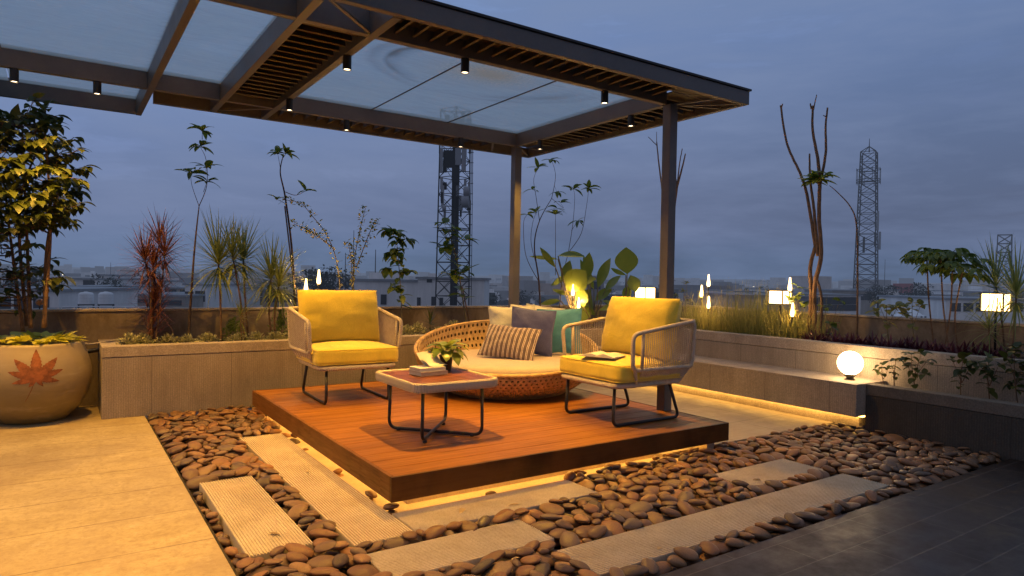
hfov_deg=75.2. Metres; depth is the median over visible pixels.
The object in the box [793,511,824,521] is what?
river pebble
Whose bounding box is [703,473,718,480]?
river pebble
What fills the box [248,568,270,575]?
river pebble
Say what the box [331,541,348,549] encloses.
river pebble
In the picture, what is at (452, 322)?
variegated shrublet
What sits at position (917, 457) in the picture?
river pebble
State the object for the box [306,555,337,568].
river pebble
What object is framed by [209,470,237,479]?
river pebble
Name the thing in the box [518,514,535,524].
river pebble
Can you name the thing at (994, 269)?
narrow leaved palm
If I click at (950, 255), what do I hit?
umbrella plant
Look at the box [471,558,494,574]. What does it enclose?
river pebble
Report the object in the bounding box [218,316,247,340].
variegated shrublet
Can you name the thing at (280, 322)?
variegated shrublet
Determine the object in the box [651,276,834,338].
ornamental grass
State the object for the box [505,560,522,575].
river pebble
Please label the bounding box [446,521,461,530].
river pebble
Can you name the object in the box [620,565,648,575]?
river pebble
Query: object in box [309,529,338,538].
river pebble
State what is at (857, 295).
drooping stalk
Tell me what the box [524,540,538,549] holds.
river pebble
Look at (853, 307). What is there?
window
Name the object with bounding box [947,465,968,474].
river pebble
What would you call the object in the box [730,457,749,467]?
river pebble
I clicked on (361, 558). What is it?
river pebble
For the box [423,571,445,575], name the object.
river pebble
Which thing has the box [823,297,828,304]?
window
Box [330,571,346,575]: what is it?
river pebble
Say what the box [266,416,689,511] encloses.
strip light
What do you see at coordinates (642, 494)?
river pebble
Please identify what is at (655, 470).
river pebble
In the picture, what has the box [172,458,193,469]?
river pebble
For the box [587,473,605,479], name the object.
river pebble
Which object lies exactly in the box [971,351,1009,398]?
broad leaf seedling
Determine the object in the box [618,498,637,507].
river pebble
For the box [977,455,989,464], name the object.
river pebble
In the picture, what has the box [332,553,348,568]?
river pebble
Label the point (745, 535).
river pebble
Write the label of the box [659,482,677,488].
river pebble
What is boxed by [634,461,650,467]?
river pebble
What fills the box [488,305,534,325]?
scatter cushion
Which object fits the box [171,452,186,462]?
river pebble
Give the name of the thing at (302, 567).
river pebble
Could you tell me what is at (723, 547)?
river pebble
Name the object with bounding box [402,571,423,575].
river pebble
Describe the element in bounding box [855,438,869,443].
river pebble
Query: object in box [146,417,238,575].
bed edging
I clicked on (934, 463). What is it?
river pebble
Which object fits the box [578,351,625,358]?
open book
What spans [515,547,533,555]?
river pebble
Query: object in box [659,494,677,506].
river pebble
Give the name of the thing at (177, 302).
window
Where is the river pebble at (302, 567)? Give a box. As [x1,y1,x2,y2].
[289,562,311,575]
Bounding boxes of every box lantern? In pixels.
[634,287,656,297]
[767,290,792,332]
[978,293,1012,349]
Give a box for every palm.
[418,304,441,332]
[944,233,1023,351]
[948,288,1023,356]
[955,241,1023,357]
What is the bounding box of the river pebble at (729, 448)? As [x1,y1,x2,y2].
[717,447,734,454]
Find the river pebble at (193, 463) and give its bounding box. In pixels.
[183,462,202,468]
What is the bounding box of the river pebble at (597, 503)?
[583,500,601,512]
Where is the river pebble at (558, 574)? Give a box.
[549,572,567,575]
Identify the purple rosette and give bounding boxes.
[798,330,818,339]
[802,328,827,340]
[817,329,832,341]
[821,329,845,342]
[835,333,856,342]
[843,333,867,343]
[854,333,876,344]
[862,330,884,345]
[867,334,887,346]
[878,335,904,347]
[891,335,913,347]
[897,336,919,348]
[904,336,925,349]
[907,338,942,350]
[924,339,949,352]
[932,340,956,351]
[938,342,974,352]
[954,339,971,352]
[959,341,992,354]
[967,341,994,355]
[973,345,1005,355]
[991,345,1021,357]
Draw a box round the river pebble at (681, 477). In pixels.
[678,475,697,487]
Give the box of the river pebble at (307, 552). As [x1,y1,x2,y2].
[285,543,314,557]
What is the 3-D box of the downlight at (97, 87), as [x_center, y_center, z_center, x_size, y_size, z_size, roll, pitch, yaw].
[-2.993,-1.443,4.798,0.053,0.088,0.053,1,1,-34]
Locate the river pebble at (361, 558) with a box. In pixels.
[352,554,370,563]
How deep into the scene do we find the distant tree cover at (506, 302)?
158.94 m
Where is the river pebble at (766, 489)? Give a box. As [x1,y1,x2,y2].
[755,485,774,495]
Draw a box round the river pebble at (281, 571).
[270,566,297,575]
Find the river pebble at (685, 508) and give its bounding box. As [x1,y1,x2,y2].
[677,500,695,515]
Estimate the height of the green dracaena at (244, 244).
1.253 m
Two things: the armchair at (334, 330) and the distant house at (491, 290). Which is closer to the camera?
the armchair at (334, 330)
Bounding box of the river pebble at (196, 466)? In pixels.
[181,464,201,473]
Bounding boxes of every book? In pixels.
[408,370,447,376]
[409,365,445,371]
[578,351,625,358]
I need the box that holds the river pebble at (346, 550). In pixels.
[339,547,353,555]
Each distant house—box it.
[84,271,94,277]
[489,289,498,303]
[507,292,534,304]
[559,284,613,304]
[968,286,992,291]
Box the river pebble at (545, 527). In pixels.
[530,521,558,533]
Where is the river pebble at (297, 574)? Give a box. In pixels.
[287,572,306,575]
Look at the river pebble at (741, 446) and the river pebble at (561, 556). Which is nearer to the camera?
the river pebble at (561, 556)
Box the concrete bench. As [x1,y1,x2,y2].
[599,346,885,426]
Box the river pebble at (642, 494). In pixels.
[640,491,653,496]
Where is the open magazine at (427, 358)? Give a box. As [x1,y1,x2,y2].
[417,351,447,366]
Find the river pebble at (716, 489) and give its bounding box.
[713,486,724,493]
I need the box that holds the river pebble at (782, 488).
[773,484,787,490]
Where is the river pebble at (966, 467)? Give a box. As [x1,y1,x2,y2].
[956,464,970,470]
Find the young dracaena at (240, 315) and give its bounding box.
[220,293,254,340]
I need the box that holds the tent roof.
[891,309,926,317]
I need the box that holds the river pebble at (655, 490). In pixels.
[643,486,661,497]
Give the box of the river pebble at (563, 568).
[554,563,574,573]
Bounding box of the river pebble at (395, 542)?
[383,537,410,549]
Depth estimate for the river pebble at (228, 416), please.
5.46 m
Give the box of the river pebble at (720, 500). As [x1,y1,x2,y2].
[715,492,730,506]
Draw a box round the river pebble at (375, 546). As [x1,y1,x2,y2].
[364,541,382,553]
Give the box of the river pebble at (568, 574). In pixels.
[549,570,576,575]
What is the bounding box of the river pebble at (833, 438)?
[829,437,843,441]
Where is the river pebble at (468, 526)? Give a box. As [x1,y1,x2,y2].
[454,520,477,532]
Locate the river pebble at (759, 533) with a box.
[745,526,771,540]
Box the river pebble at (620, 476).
[617,475,626,480]
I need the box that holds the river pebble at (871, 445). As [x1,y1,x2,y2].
[862,443,878,449]
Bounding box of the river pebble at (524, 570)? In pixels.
[516,565,534,575]
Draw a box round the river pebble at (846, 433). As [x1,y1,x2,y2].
[841,431,855,438]
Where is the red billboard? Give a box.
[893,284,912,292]
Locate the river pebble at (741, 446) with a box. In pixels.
[732,444,746,449]
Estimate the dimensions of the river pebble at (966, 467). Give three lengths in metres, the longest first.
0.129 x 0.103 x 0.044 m
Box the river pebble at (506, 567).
[481,561,512,575]
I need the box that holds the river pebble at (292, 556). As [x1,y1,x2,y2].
[286,551,308,562]
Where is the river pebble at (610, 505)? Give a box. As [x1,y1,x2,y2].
[604,500,623,511]
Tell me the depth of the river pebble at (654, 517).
3.31 m
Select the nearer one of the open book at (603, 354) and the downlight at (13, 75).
the downlight at (13, 75)
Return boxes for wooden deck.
[252,381,728,503]
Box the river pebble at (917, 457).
[913,456,922,460]
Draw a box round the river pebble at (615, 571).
[609,567,624,575]
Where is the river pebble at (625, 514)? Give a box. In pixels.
[612,508,637,519]
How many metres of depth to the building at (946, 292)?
123.15 m
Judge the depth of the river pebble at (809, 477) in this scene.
4.04 m
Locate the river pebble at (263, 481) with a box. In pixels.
[257,474,283,487]
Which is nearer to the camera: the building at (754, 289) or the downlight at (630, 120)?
the downlight at (630, 120)
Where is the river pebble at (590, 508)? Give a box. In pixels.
[582,503,598,513]
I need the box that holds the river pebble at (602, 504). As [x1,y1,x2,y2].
[599,501,609,513]
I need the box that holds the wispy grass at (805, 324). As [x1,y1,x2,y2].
[768,300,843,340]
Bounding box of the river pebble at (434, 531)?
[422,525,446,540]
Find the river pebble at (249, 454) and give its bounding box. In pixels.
[242,452,255,457]
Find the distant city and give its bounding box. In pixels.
[0,264,1023,304]
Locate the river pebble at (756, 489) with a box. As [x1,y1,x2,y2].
[747,485,761,493]
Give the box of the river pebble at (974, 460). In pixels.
[966,456,978,464]
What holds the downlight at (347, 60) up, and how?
attached to the steel pergola
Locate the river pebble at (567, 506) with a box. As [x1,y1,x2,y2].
[560,503,576,510]
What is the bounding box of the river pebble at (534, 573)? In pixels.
[529,570,543,575]
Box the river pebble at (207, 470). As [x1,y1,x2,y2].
[198,464,215,475]
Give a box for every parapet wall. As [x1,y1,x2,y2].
[0,304,606,406]
[682,305,1023,356]
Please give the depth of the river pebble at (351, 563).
2.76 m
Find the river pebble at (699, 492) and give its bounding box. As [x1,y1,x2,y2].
[696,489,714,497]
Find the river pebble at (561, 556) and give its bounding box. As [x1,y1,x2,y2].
[551,552,570,561]
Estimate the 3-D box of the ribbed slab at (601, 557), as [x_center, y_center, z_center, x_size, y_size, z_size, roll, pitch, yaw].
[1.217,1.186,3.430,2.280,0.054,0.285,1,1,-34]
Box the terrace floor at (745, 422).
[575,383,834,457]
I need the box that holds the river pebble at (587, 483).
[577,479,594,489]
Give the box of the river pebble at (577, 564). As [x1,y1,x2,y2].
[569,559,590,569]
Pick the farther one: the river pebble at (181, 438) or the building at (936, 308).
the building at (936, 308)
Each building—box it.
[0,286,140,308]
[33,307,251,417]
[57,284,167,293]
[71,278,143,284]
[95,274,132,277]
[137,292,204,307]
[142,280,182,285]
[166,286,184,291]
[182,283,242,306]
[240,287,259,306]
[241,284,287,306]
[260,288,308,306]
[354,272,417,305]
[415,273,490,305]
[585,276,603,303]
[630,288,679,298]
[700,292,817,310]
[705,290,755,292]
[749,288,787,292]
[758,292,862,313]
[803,289,874,314]
[850,288,899,307]
[877,295,1023,322]
[898,293,961,295]
[931,290,980,295]
[962,291,1023,297]
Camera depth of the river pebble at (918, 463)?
4.43 m
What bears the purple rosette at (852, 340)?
on the planter at (812, 355)
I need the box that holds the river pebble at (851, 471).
[838,468,862,475]
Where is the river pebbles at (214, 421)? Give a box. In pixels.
[147,405,1001,575]
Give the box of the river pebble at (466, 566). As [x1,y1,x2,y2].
[451,562,474,572]
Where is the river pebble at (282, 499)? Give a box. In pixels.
[275,496,293,502]
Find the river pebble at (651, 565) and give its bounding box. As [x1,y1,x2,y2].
[641,558,658,574]
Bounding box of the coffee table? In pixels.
[375,366,497,442]
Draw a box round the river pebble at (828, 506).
[823,503,844,511]
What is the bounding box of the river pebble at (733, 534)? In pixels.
[726,530,738,538]
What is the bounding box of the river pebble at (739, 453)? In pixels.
[735,450,743,456]
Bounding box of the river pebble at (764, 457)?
[759,453,774,462]
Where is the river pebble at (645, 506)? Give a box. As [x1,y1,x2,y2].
[628,501,652,513]
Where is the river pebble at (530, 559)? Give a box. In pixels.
[520,555,541,564]
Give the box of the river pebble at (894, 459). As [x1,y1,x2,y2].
[886,456,899,462]
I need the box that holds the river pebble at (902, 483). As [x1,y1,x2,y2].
[893,480,907,486]
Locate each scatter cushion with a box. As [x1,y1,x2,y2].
[477,323,542,360]
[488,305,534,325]
[510,304,551,309]
[511,306,556,356]
[526,303,564,309]
[537,308,581,353]
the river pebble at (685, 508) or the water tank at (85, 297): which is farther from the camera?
the water tank at (85, 297)
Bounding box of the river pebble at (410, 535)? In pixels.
[402,531,416,539]
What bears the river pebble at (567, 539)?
on the river pebbles at (214, 421)
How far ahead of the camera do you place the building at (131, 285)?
52.06 m
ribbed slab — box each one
[199,476,314,565]
[239,433,411,548]
[367,519,553,575]
[392,480,597,541]
[557,473,887,575]
[716,459,822,486]
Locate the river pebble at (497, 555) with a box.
[480,550,505,561]
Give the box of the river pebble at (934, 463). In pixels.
[927,461,942,466]
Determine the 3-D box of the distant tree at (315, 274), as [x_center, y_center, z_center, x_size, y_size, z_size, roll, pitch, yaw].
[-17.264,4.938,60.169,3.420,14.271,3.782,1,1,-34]
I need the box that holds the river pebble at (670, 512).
[660,507,680,518]
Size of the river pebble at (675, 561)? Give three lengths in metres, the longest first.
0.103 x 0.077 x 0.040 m
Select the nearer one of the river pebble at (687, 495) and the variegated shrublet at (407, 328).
the river pebble at (687, 495)
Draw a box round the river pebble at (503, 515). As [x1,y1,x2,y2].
[493,509,514,522]
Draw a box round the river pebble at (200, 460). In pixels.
[197,458,210,465]
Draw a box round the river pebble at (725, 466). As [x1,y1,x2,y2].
[718,463,731,471]
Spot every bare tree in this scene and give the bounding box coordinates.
[648,132,685,198]
[780,95,840,335]
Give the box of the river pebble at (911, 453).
[904,451,917,457]
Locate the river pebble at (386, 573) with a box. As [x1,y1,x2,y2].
[372,571,392,575]
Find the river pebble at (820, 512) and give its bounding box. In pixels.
[804,507,827,515]
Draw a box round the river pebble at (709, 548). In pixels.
[699,541,719,555]
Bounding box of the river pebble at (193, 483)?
[186,475,218,490]
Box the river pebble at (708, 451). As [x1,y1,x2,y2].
[698,448,717,454]
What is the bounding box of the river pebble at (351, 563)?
[346,555,357,567]
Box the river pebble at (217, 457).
[210,456,231,461]
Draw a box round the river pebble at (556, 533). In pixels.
[549,528,566,539]
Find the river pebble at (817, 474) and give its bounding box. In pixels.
[807,468,822,479]
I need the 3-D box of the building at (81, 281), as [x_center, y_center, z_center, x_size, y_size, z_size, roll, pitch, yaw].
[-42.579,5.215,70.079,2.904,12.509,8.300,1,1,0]
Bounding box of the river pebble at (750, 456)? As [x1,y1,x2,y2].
[741,454,758,460]
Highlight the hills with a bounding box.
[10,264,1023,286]
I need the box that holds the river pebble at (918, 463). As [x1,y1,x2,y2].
[912,460,932,467]
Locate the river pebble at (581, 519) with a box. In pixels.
[574,514,589,523]
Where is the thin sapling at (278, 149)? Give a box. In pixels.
[267,144,316,305]
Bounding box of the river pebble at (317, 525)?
[306,520,335,534]
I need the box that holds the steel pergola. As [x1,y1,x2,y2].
[0,0,751,410]
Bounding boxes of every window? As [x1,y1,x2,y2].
[0,296,10,308]
[14,296,27,308]
[33,296,48,307]
[83,280,93,284]
[157,300,181,305]
[195,291,204,301]
[289,294,297,301]
[381,294,386,304]
[417,297,420,305]
[431,297,434,305]
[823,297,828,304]
[829,297,835,304]
[829,305,835,310]
[836,297,843,303]
[836,305,842,310]
[843,305,850,310]
[844,297,850,304]
[850,297,855,303]
[850,305,855,310]
[951,303,960,311]
[963,303,973,310]
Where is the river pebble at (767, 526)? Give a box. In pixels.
[755,522,777,530]
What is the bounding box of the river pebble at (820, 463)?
[813,459,828,467]
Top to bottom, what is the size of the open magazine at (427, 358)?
0.085 m
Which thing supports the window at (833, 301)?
in the building at (849, 307)
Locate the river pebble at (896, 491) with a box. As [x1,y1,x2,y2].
[886,487,901,495]
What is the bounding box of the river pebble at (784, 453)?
[774,449,799,457]
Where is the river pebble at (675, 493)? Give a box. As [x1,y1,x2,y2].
[669,489,681,497]
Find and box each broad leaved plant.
[530,247,595,308]
[576,252,620,328]
[611,247,640,296]
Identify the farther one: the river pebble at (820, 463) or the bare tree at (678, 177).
the bare tree at (678, 177)
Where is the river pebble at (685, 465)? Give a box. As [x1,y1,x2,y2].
[676,461,692,468]
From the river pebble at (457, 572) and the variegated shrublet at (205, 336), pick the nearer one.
the river pebble at (457, 572)
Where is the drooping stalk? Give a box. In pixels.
[829,185,858,341]
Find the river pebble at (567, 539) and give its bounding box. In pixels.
[559,531,580,548]
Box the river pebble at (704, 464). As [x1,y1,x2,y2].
[693,462,718,470]
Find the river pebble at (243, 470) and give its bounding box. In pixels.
[233,466,251,475]
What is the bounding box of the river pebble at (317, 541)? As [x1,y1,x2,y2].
[313,538,329,547]
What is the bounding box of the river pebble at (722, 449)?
[715,447,728,452]
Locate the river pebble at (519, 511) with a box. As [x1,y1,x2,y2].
[514,508,529,514]
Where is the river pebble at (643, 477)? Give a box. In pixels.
[637,475,658,479]
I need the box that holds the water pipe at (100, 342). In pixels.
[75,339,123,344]
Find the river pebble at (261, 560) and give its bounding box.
[242,557,264,570]
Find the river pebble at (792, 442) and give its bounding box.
[787,440,797,447]
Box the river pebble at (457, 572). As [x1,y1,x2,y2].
[445,568,464,575]
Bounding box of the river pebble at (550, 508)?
[539,503,564,514]
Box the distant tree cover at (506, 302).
[1,273,837,305]
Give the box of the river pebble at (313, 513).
[300,510,319,518]
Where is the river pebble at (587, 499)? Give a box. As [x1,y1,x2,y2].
[575,497,598,503]
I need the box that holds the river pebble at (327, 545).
[314,540,336,552]
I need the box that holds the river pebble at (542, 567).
[529,561,550,575]
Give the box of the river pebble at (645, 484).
[636,480,654,486]
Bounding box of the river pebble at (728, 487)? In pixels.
[724,481,734,497]
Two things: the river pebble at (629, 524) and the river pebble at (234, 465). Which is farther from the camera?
the river pebble at (234, 465)
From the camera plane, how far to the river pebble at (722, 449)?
4.64 m
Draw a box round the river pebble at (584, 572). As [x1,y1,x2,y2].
[578,569,598,575]
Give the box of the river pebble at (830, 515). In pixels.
[822,510,841,520]
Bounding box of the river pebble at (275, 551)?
[269,546,284,557]
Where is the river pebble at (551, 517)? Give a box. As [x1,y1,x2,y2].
[540,513,562,520]
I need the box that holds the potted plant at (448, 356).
[424,339,468,370]
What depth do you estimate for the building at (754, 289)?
121.89 m
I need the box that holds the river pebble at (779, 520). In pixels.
[772,516,787,524]
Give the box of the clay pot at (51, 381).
[0,338,91,424]
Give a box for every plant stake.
[284,206,297,311]
[462,287,469,320]
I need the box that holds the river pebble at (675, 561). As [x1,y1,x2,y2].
[667,555,686,567]
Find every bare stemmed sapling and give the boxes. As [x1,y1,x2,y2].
[521,157,569,305]
[547,180,600,307]
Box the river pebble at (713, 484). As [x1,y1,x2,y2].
[708,480,717,486]
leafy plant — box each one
[674,281,692,314]
[785,283,809,338]
[817,297,845,341]
[865,299,911,339]
[894,297,927,340]
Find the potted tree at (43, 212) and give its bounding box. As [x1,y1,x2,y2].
[0,93,101,331]
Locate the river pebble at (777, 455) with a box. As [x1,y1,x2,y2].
[768,452,788,459]
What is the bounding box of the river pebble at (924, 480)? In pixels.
[919,476,932,484]
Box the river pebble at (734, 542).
[725,538,743,547]
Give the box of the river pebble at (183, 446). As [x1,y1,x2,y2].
[166,444,187,453]
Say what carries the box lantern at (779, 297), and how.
on the planter at (812, 355)
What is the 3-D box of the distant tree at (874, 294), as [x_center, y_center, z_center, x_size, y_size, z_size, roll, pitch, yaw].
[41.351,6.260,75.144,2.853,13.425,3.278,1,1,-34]
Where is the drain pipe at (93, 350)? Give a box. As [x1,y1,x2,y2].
[87,348,98,352]
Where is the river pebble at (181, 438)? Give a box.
[169,436,185,442]
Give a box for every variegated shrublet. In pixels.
[115,331,146,344]
[128,333,153,343]
[154,333,182,343]
[172,333,200,342]
[195,331,220,341]
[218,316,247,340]
[224,332,253,340]
[242,331,270,340]
[266,309,287,337]
[266,331,287,339]
[397,324,417,334]
[406,321,426,334]
[444,319,460,325]
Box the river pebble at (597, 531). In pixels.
[587,525,606,538]
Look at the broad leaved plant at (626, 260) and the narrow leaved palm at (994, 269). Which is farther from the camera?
the broad leaved plant at (626, 260)
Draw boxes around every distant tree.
[0,266,42,286]
[88,273,121,284]
[131,274,169,291]
[284,267,326,289]
[300,264,341,289]
[309,269,354,289]
[489,293,496,304]
[490,292,502,304]
[519,290,536,304]
[604,288,616,303]
[864,285,896,311]
[879,284,907,294]
[903,282,933,295]
[910,289,931,295]
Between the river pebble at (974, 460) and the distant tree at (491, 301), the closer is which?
the river pebble at (974, 460)
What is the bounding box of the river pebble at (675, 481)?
[662,479,681,485]
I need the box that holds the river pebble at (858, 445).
[853,444,866,447]
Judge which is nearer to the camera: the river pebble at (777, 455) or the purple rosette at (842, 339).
the river pebble at (777, 455)
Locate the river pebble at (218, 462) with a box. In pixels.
[211,458,228,467]
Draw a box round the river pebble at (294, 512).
[287,504,307,519]
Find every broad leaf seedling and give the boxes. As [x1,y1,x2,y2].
[872,361,896,383]
[887,358,903,385]
[895,349,936,388]
[947,352,976,394]
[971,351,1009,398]
[998,342,1023,402]
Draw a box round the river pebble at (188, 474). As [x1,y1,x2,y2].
[182,469,198,480]
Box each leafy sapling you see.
[376,225,417,318]
[431,217,479,320]
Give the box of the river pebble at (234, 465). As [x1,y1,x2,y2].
[230,462,247,469]
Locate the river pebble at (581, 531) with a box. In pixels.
[575,525,593,538]
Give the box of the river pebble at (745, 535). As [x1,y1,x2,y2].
[737,532,754,539]
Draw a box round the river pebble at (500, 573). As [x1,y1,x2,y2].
[493,571,506,575]
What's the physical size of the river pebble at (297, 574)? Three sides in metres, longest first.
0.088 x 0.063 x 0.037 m
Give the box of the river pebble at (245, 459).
[231,456,250,463]
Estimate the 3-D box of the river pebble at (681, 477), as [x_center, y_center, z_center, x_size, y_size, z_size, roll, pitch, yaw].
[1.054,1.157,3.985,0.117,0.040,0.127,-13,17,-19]
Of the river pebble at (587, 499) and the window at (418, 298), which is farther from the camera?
the window at (418, 298)
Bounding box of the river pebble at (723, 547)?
[711,541,731,554]
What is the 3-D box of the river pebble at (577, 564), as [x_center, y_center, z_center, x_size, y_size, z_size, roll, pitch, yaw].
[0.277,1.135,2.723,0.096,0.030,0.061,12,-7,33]
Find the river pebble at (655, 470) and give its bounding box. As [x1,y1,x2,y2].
[651,467,670,474]
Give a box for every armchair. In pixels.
[287,290,402,404]
[560,296,695,426]
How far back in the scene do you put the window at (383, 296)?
45.96 m
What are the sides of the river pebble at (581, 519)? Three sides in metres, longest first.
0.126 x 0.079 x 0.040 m
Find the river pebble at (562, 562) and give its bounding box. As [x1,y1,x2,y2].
[554,561,578,571]
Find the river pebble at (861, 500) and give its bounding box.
[849,496,867,506]
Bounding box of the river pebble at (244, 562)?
[236,557,254,568]
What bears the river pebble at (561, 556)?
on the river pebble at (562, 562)
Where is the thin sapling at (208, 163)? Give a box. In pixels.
[175,123,221,341]
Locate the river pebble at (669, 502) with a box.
[661,500,676,505]
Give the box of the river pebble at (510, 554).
[502,549,524,558]
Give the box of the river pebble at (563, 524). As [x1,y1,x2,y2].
[555,519,573,530]
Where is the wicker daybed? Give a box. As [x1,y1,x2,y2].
[414,320,597,399]
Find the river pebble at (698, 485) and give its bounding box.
[690,481,704,489]
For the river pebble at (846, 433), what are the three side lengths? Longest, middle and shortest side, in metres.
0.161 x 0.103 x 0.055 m
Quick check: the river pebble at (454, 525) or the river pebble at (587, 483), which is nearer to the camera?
the river pebble at (454, 525)
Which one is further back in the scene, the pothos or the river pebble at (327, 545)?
the pothos
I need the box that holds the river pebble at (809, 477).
[799,473,816,480]
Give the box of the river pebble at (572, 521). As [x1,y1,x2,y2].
[552,515,582,527]
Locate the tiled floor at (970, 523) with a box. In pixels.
[659,459,1023,575]
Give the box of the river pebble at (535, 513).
[530,509,543,520]
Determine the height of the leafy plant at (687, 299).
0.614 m
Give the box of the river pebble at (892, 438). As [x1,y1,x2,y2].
[883,434,904,442]
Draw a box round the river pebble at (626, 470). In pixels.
[617,466,638,474]
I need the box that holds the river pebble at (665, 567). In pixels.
[643,561,671,575]
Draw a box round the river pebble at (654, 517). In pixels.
[646,511,664,524]
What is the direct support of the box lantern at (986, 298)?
on the planter at (812, 355)
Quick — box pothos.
[0,330,87,344]
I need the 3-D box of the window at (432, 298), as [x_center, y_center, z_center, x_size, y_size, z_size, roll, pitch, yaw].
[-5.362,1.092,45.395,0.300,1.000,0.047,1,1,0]
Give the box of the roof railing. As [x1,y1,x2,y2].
[61,306,148,307]
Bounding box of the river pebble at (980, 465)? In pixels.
[970,463,986,470]
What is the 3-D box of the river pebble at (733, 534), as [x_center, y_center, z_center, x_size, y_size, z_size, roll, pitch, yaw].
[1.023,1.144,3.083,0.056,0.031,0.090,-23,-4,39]
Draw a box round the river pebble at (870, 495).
[865,490,876,501]
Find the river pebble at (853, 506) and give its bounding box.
[841,502,860,512]
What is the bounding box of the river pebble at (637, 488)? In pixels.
[627,485,644,492]
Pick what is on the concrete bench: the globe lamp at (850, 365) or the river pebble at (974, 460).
the globe lamp at (850, 365)
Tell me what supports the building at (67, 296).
on the ground
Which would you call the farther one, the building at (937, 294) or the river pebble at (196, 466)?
the building at (937, 294)
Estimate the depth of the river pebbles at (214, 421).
4.25 m
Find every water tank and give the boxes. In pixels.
[78,291,94,307]
[97,291,114,307]
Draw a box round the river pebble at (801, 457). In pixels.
[797,455,810,462]
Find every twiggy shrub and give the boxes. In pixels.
[280,195,342,289]
[344,204,380,289]
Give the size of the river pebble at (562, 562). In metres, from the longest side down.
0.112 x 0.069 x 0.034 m
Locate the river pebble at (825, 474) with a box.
[815,469,829,480]
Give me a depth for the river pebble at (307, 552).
2.83 m
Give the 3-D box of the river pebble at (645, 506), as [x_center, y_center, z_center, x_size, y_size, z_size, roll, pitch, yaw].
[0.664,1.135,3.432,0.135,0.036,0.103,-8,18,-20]
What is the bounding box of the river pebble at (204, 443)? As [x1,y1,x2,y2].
[187,440,208,448]
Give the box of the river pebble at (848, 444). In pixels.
[839,442,851,446]
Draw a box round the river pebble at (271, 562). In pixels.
[264,558,282,565]
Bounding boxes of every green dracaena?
[173,204,265,340]
[191,215,265,339]
[207,214,276,336]
[237,233,326,339]
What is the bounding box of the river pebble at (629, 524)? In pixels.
[623,518,642,530]
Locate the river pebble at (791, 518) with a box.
[784,512,799,524]
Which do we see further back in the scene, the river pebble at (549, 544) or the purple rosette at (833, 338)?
the purple rosette at (833, 338)
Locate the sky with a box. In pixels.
[0,0,1023,283]
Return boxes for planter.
[98,328,602,419]
[582,319,1023,403]
[865,383,1023,462]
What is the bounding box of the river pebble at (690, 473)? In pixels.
[683,468,698,477]
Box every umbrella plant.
[900,247,955,341]
[912,248,969,344]
[923,251,980,346]
[933,258,994,344]
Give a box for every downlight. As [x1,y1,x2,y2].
[9,68,18,82]
[93,81,101,94]
[286,98,292,110]
[343,54,351,70]
[343,120,349,130]
[458,137,463,147]
[461,57,468,73]
[537,140,542,149]
[601,90,607,103]
[628,115,633,126]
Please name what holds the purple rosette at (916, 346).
on the planter at (812, 355)
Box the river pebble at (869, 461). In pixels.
[866,458,881,464]
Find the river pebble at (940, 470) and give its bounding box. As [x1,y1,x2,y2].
[930,467,943,477]
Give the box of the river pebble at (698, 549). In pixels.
[682,545,701,560]
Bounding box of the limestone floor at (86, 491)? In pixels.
[0,405,235,575]
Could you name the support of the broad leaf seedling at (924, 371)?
on the planter at (975, 424)
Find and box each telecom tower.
[435,106,473,305]
[853,138,880,288]
[996,234,1012,291]
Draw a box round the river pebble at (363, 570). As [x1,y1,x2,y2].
[347,564,378,575]
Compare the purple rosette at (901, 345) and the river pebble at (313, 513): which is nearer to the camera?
the river pebble at (313, 513)
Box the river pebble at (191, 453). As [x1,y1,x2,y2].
[188,451,205,457]
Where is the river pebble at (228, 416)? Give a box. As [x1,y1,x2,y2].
[223,414,235,419]
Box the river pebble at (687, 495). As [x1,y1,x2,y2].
[677,491,694,500]
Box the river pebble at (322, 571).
[309,567,339,575]
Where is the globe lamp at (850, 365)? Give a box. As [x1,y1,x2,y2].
[837,351,862,379]
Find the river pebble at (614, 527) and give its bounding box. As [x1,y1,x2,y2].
[601,520,625,535]
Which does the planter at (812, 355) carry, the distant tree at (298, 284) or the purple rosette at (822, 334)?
the purple rosette at (822, 334)
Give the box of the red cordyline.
[108,203,193,343]
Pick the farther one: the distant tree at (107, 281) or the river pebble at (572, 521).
the distant tree at (107, 281)
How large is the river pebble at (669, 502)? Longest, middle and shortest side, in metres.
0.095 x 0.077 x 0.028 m
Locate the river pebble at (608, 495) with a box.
[596,490,617,500]
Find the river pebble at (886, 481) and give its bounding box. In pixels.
[877,477,893,484]
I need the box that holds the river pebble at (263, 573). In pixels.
[253,570,267,575]
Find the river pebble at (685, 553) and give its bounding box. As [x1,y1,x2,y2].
[673,546,698,560]
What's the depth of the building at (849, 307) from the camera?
63.96 m
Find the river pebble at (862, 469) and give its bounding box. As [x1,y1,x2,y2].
[854,466,868,476]
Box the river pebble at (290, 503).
[283,500,309,507]
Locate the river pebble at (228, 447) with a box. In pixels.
[217,444,234,451]
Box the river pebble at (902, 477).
[889,472,906,480]
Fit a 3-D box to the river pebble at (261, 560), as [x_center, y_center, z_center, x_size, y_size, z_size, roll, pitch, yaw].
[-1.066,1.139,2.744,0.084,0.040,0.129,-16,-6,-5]
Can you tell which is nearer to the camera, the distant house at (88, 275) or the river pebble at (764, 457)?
the river pebble at (764, 457)
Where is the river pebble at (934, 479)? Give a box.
[921,474,941,484]
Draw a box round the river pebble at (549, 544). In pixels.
[535,540,555,551]

